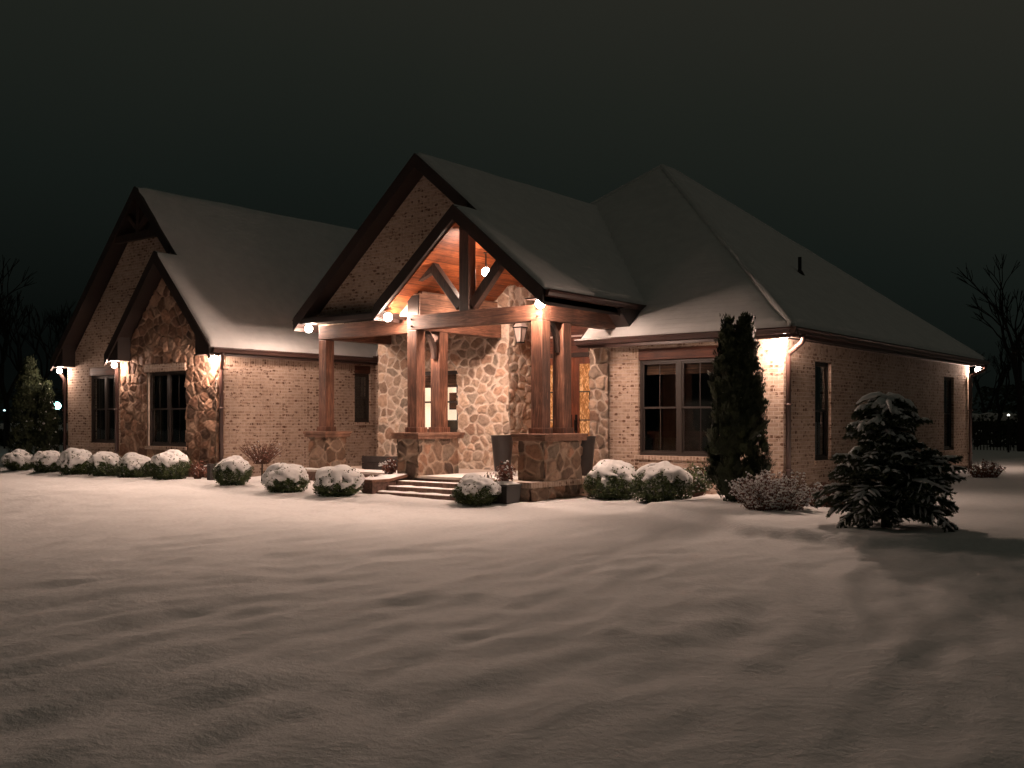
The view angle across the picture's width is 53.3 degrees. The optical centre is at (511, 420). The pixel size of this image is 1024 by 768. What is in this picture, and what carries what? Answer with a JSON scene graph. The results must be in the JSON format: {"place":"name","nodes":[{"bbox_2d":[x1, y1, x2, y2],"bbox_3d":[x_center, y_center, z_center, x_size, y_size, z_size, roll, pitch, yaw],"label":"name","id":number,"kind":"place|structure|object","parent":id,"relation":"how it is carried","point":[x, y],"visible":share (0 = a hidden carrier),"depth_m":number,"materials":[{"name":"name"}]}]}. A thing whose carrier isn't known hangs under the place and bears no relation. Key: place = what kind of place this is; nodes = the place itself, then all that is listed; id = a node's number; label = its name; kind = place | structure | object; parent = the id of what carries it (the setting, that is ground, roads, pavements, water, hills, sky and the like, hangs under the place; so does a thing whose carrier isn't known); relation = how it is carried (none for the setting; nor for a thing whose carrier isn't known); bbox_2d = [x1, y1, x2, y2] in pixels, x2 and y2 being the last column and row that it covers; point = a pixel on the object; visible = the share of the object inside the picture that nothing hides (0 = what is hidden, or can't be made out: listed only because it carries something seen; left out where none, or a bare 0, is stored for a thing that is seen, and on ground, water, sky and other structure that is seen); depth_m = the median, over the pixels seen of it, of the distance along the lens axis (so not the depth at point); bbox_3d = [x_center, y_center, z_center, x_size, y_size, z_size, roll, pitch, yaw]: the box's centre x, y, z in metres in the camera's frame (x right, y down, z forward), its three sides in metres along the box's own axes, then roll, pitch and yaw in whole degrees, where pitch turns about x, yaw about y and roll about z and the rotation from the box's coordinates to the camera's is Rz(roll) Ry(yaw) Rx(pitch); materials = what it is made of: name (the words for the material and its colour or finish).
{"place":"outdoors","nodes":[
{"label":"outdoors","id":0,"kind":"place"},
{"bbox_2d":[0,423,1023,767],"bbox_3d":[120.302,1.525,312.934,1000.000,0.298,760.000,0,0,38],"label":"snowy ground","id":1,"kind":"structure","parent":0,"point":[178,623],"depth_m":7.85,"materials":[{"name":"white snow"}]},
{"bbox_2d":[3,409,5,448],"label":"yard lamp","id":2,"kind":"object","parent":1,"relation":"on","point":[4,410],"visible":0.95,"depth_m":53.97,"materials":[{"name":"black metal"}]},
{"bbox_2d":[1,449,32,470],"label":"boxwood shrub","id":3,"kind":"object","parent":1,"relation":"on","point":[17,459],"visible":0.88,"depth_m":29.37,"materials":[{"name":"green plant"}]},
{"bbox_2d":[0,255,36,303],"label":"bare tree","id":4,"kind":"object","parent":1,"relation":"on","point":[3,276],"visible":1,"depth_m":49.12,"materials":[{"name":"black plant"}]},
{"bbox_2d":[5,355,45,453],"bbox_3d":[-14.889,-0.263,31.504,1.361,3.583,1.369,0,0,38],"label":"arborvitae","id":5,"kind":"object","parent":1,"relation":"on","point":[27,391],"visible":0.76,"depth_m":31.22,"materials":[{"name":"green plant"}]},
{"bbox_2d":[0,291,52,446],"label":"bare tree","id":6,"kind":"object","parent":1,"relation":"on","point":[5,330],"visible":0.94,"depth_m":58.03,"materials":[{"name":"brown plant"}]},
{"bbox_2d":[0,388,67,427],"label":"hedge","id":7,"kind":"object","parent":1,"relation":"on","point":[55,397],"visible":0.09,"depth_m":88.95,"materials":[{"name":"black plant"}]},
{"bbox_2d":[0,427,67,445],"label":"hedge","id":8,"kind":"object","parent":1,"relation":"on","point":[60,442],"visible":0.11,"depth_m":59.54,"materials":[{"name":"black plant"}]},
{"bbox_2d":[26,450,60,472],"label":"boxwood shrub","id":9,"kind":"object","parent":1,"relation":"on","point":[44,461],"visible":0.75,"depth_m":28.27,"materials":[{"name":"green plant"}]},
{"bbox_2d":[32,380,61,454],"bbox_3d":[-14.243,0.121,31.219,0.910,2.796,0.880,0,0,38],"label":"arborvitae","id":10,"kind":"object","parent":1,"relation":"on","point":[46,405],"visible":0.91,"depth_m":31.06,"materials":[{"name":"green plant"}]},
{"bbox_2d":[22,301,75,391],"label":"bare tree","id":11,"kind":"object","parent":1,"relation":"on","point":[58,320],"visible":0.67,"depth_m":73.90,"materials":[{"name":"black plant"}]},
{"bbox_2d":[55,400,60,441],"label":"yard lamp","id":12,"kind":"object","parent":1,"relation":"on","point":[57,404],"visible":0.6,"depth_m":45.93,"materials":[{"name":"white glass"}]},
{"bbox_2d":[55,448,91,474],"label":"boxwood shrub","id":13,"kind":"object","parent":1,"relation":"on","point":[74,461],"visible":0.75,"depth_m":27.36,"materials":[{"name":"green plant"}]},
{"bbox_2d":[85,451,121,475],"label":"boxwood shrub","id":14,"kind":"object","parent":1,"relation":"on","point":[101,463],"visible":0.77,"depth_m":26.47,"materials":[{"name":"green plant"}]},
{"bbox_2d":[114,452,152,477],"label":"boxwood shrub","id":15,"kind":"object","parent":1,"relation":"on","point":[131,465],"visible":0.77,"depth_m":25.69,"materials":[{"name":"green plant"}]},
{"bbox_2d":[146,449,192,479],"bbox_3d":[-8.434,1.112,25.167,1.108,0.821,1.081,0,0,10],"label":"boxwood shrub","id":16,"kind":"object","parent":1,"relation":"on","point":[170,464],"visible":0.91,"depth_m":24.86,"materials":[{"name":"green plant"}]},
{"bbox_2d":[186,458,206,478],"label":"bed plant","id":17,"kind":"object","parent":1,"relation":"on","point":[198,472],"visible":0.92,"depth_m":25.21,"materials":[{"name":"red plant"}]},
{"bbox_2d":[207,464,214,479],"bbox_3d":[-7.293,1.320,24.704,0.150,0.560,0.150,0,0,38],"label":"edging post","id":18,"kind":"object","parent":1,"relation":"on","point":[209,472],"visible":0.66,"depth_m":24.63,"materials":[{"name":"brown wood"}]},
{"bbox_2d":[212,455,253,485],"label":"boxwood shrub","id":19,"kind":"object","parent":1,"relation":"on","point":[234,469],"visible":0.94,"depth_m":23.03,"materials":[{"name":"green plant"}]},
{"bbox_2d":[239,441,284,481],"bbox_3d":[-6.001,0.976,24.512,1.169,1.064,1.146,0,0,-29],"label":"bare shrub","id":20,"kind":"object","parent":1,"relation":"on","point":[260,458],"visible":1,"depth_m":24.39,"materials":[{"name":"brown plant"}]},
{"bbox_2d":[261,463,310,492],"bbox_3d":[-4.891,1.239,21.993,1.035,0.726,0.994,0,0,-39],"label":"boxwood shrub","id":21,"kind":"object","parent":1,"relation":"on","point":[282,477],"visible":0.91,"depth_m":21.69,"materials":[{"name":"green plant"}]},
{"bbox_2d":[313,464,364,496],"bbox_3d":[-3.555,1.257,21.091,1.146,0.725,1.059,0,0,-9],"label":"boxwood shrub","id":22,"kind":"object","parent":1,"relation":"on","point":[340,480],"visible":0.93,"depth_m":20.71,"materials":[{"name":"green plant"}]},
{"bbox_2d":[450,473,501,506],"bbox_3d":[-0.693,1.314,19.345,0.926,0.652,0.934,0,0,-38],"label":"boxwood shrub","id":23,"kind":"object","parent":1,"relation":"on","point":[470,489],"visible":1,"depth_m":19.09,"materials":[{"name":"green plant"}]},
{"bbox_2d":[484,472,498,497],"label":"snowy grass clump","id":24,"kind":"object","parent":1,"relation":"on","point":[487,476],"visible":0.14,"depth_m":19.73,"materials":[{"name":"beige plant"}]},
{"bbox_2d":[491,481,521,503],"bbox_3d":[-0.129,1.374,19.518,0.470,0.451,0.470,0,0,38],"label":"box planter","id":25,"kind":"object","parent":1,"relation":"on","point":[511,491],"visible":0.77,"depth_m":19.35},
{"bbox_2d":[491,460,515,480],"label":"potted plant","id":26,"kind":"object","parent":25,"relation":"in","point":[504,472],"visible":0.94,"depth_m":19.44,"materials":[{"name":"red plant"}]},
{"bbox_2d":[50,152,989,501],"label":"brick house","id":27,"kind":"structure","parent":1,"relation":"on","point":[640,286],"depth_m":24.84,"materials":[{"name":"brick"}]},
{"bbox_2d":[87,366,119,446],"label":"window","id":28,"kind":"structure","parent":27,"relation":"in","point":[105,376],"depth_m":30.42,"materials":[{"name":"clear glass"}]},
{"bbox_2d":[145,371,186,449],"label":"window","id":29,"kind":"structure","parent":27,"relation":"in","point":[170,400],"depth_m":27.46,"materials":[{"name":"clear glass"}]},
{"bbox_2d":[305,324,312,332],"bbox_3d":[-5.090,-2.315,25.527,0.190,0.210,0.190,0,0,38],"label":"floodlight","id":30,"kind":"object","parent":27,"relation":"attached to","point":[308,328],"visible":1,"depth_m":25.47,"materials":[{"name":"white glass"}]},
{"bbox_2d":[353,365,372,424],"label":"window","id":31,"kind":"structure","parent":27,"relation":"in","point":[362,373],"depth_m":29.63,"materials":[{"name":"brown glass"}]},
{"bbox_2d":[362,456,397,469],"bbox_3d":[-3.222,1.024,24.922,0.900,0.328,0.370,0,0,38],"label":"slatted box","id":32,"kind":"object","parent":27,"relation":"on","point":[371,462],"visible":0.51,"depth_m":24.78,"materials":[{"name":"brown wood"}]},
{"bbox_2d":[384,312,391,321],"bbox_3d":[-2.755,-2.312,22.645,0.190,0.215,0.190,0,0,38],"label":"floodlight","id":33,"kind":"object","parent":27,"relation":"attached to","point":[387,316],"visible":1,"depth_m":22.58,"materials":[{"name":"white glass"}]},
{"bbox_2d":[425,370,457,431],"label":"window","id":34,"kind":"structure","parent":27,"relation":"in","point":[452,383],"depth_m":27.11,"materials":[{"name":"white glass"}]},
{"bbox_2d":[482,252,489,275],"bbox_3d":[-0.564,-3.382,22.045,0.190,0.515,0.190,0,0,38],"label":"pendant light","id":35,"kind":"object","parent":27,"relation":"attached to","point":[485,271],"visible":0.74,"depth_m":22.00,"materials":[{"name":"white glass"}]},
{"bbox_2d":[491,435,512,471],"bbox_3d":[-0.225,0.761,23.842,0.550,0.853,0.550,0,0,38],"label":"tall planter","id":36,"kind":"object","parent":27,"relation":"on","point":[502,446],"visible":0.84,"depth_m":23.64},
{"bbox_2d":[513,323,527,342],"bbox_3d":[0.172,-2.210,24.561,0.330,0.680,0.260,0,0,38],"label":"wall lantern","id":37,"kind":"object","parent":27,"relation":"attached to","point":[520,330],"depth_m":24.48,"materials":[{"name":"white glass"}]},
{"bbox_2d":[535,299,544,307],"bbox_3d":[0.553,-2.315,20.024,0.190,0.210,0.190,0,0,38],"label":"floodlight","id":38,"kind":"object","parent":27,"relation":"attached to","point":[538,304],"visible":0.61,"depth_m":19.96,"materials":[{"name":"white glass"}]},
{"bbox_2d":[550,357,573,427],"bbox_3d":[1.100,-0.180,24.883,0.965,2.700,0.144,0,0,38],"label":"door","id":39,"kind":"structure","parent":27,"relation":"in","point":[572,359],"depth_m":24.63,"materials":[{"name":"brown wood"}]},
{"bbox_2d":[574,357,589,435],"bbox_3d":[1.864,-0.180,24.277,0.965,2.700,0.144,0,0,38],"label":"door","id":40,"kind":"structure","parent":27,"relation":"in","point":[581,365],"depth_m":24.48,"materials":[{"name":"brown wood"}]},
{"bbox_2d":[580,436,595,475],"bbox_3d":[1.563,0.761,22.299,0.550,0.853,0.550,0,0,38],"label":"tall planter","id":41,"kind":"object","parent":27,"relation":"on","point":[587,455],"visible":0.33,"depth_m":22.10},
{"bbox_2d":[635,345,718,460],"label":"window","id":42,"kind":"structure","parent":27,"relation":"in","point":[676,399],"depth_m":22.97,"materials":[{"name":"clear glass"}]},
{"bbox_2d":[779,338,786,344],"bbox_3d":[5.304,-1.562,19.935,0.150,0.175,0.150,0,0,38],"label":"floodlight","id":43,"kind":"object","parent":27,"relation":"attached to","point":[782,341],"visible":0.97,"depth_m":19.88,"materials":[{"name":"white glass"}]},
{"bbox_2d":[814,362,833,464],"bbox_3d":[6.567,-0.165,21.907,0.350,2.190,1.020,0,0,38],"label":"window","id":44,"kind":"structure","parent":27,"relation":"in","point":[823,458],"depth_m":22.19,"materials":[{"name":"black glass"}]},
{"bbox_2d":[943,377,955,453],"bbox_3d":[12.434,-0.165,29.315,0.350,2.190,1.120,0,0,38],"label":"window","id":45,"kind":"structure","parent":27,"relation":"in","point":[948,448],"depth_m":29.63,"materials":[{"name":"black glass"}]},
{"bbox_2d":[581,458,638,499],"bbox_3d":[2.006,1.185,20.326,1.238,0.888,1.210,0,0,-16],"label":"boxwood shrub","id":46,"kind":"object","parent":1,"relation":"on","point":[609,479],"visible":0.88,"depth_m":19.99,"materials":[{"name":"green plant"}]},
{"bbox_2d":[629,461,695,502],"bbox_3d":[2.850,1.194,19.308,1.229,0.872,1.260,0,0,31],"label":"boxwood shrub","id":47,"kind":"object","parent":1,"relation":"on","point":[661,481],"visible":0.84,"depth_m":18.96,"materials":[{"name":"green plant"}]},
{"bbox_2d":[684,461,715,496],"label":"leafy shrub","id":48,"kind":"object","parent":1,"relation":"on","point":[701,487],"visible":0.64,"depth_m":20.41,"materials":[{"name":"green plant"}]},
{"bbox_2d":[702,312,775,501],"bbox_3d":[4.130,-0.215,18.620,1.275,3.573,1.332,0,0,38],"label":"arborvitae","id":49,"kind":"object","parent":1,"relation":"on","point":[739,418],"visible":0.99,"depth_m":18.33,"materials":[{"name":"green plant"}]},
{"bbox_2d":[725,469,822,510],"bbox_3d":[4.329,1.143,16.897,1.520,0.684,1.615,0,0,38],"label":"twiggy shrub","id":50,"kind":"object","parent":1,"relation":"on","point":[777,494],"visible":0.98,"depth_m":16.58,"materials":[{"name":"red plant"}]},
{"bbox_2d":[806,480,847,506],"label":"twiggy shrub","id":51,"kind":"object","parent":1,"relation":"on","point":[819,490],"visible":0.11,"depth_m":17.50,"materials":[{"name":"red plant"}]},
{"bbox_2d":[811,392,966,532],"bbox_3d":[5.215,0.594,14.034,1.900,2.002,2.373,0,0,-20],"label":"spruce tree","id":52,"kind":"object","parent":1,"relation":"on","point":[885,455],"visible":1,"depth_m":13.77,"materials":[{"name":"green plant"}]},
{"bbox_2d":[965,459,1005,477],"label":"twiggy shrub","id":53,"kind":"object","parent":1,"relation":"on","point":[989,472],"visible":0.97,"depth_m":26.36,"materials":[{"name":"red plant"}]},
{"bbox_2d":[952,254,1023,451],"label":"bare tree","id":54,"kind":"object","parent":1,"relation":"on","point":[1016,364],"visible":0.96,"depth_m":52.15,"materials":[{"name":"brown plant"}]},
{"bbox_2d":[969,351,1011,440],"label":"bare tree","id":55,"kind":"object","parent":1,"relation":"on","point":[981,398],"visible":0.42,"depth_m":74.84,"materials":[{"name":"black plant"}]},
{"bbox_2d":[972,412,1017,446],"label":"hedge","id":56,"kind":"object","parent":1,"relation":"on","point":[989,418],"visible":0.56,"depth_m":60.26,"materials":[{"name":"black plant"}]},
{"bbox_2d":[972,423,1017,450],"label":"picket fence","id":57,"kind":"object","parent":1,"relation":"on","point":[987,444],"visible":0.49,"depth_m":54.28,"materials":[{"name":"wood"}]},
{"bbox_2d":[990,334,1023,446],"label":"bare tree","id":58,"kind":"object","parent":1,"relation":"on","point":[1002,378],"visible":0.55,"depth_m":59.34,"materials":[{"name":"black plant"}]},
{"bbox_2d":[1007,414,1009,451],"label":"yard lamp","id":59,"kind":"object","parent":1,"relation":"on","point":[1008,432],"visible":0.95,"depth_m":49.97,"materials":[{"name":"black metal"}]},
{"bbox_2d":[1007,330,1023,361],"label":"bare tree","id":60,"kind":"object","parent":1,"relation":"on","point":[1016,348],"visible":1,"depth_m":44.74,"materials":[{"name":"black plant"}]},
{"bbox_2d":[0,0,1023,422],"label":"sky","id":61,"kind":"structure","parent":0,"point":[884,139],"materials":[{"name":"black"}]},
{"bbox_2d":[969,352,992,386],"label":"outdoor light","id":62,"kind":"object","parent":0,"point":[973,367],"visible":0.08,"depth_m":65.83,"materials":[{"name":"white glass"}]},
{"bbox_3d":[-2.729,1.376,22.726,0.450,0.388,0.450,0,0,38],"label":"box planter","id":63,"kind":"object","parent":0,"visible":0},
{"bbox_2d":[378,457,397,473],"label":"potted plant","id":64,"kind":"object","parent":63,"relation":"in","point":[389,467],"visible":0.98,"depth_m":22.68,"materials":[{"name":"red plant"}]}
]}

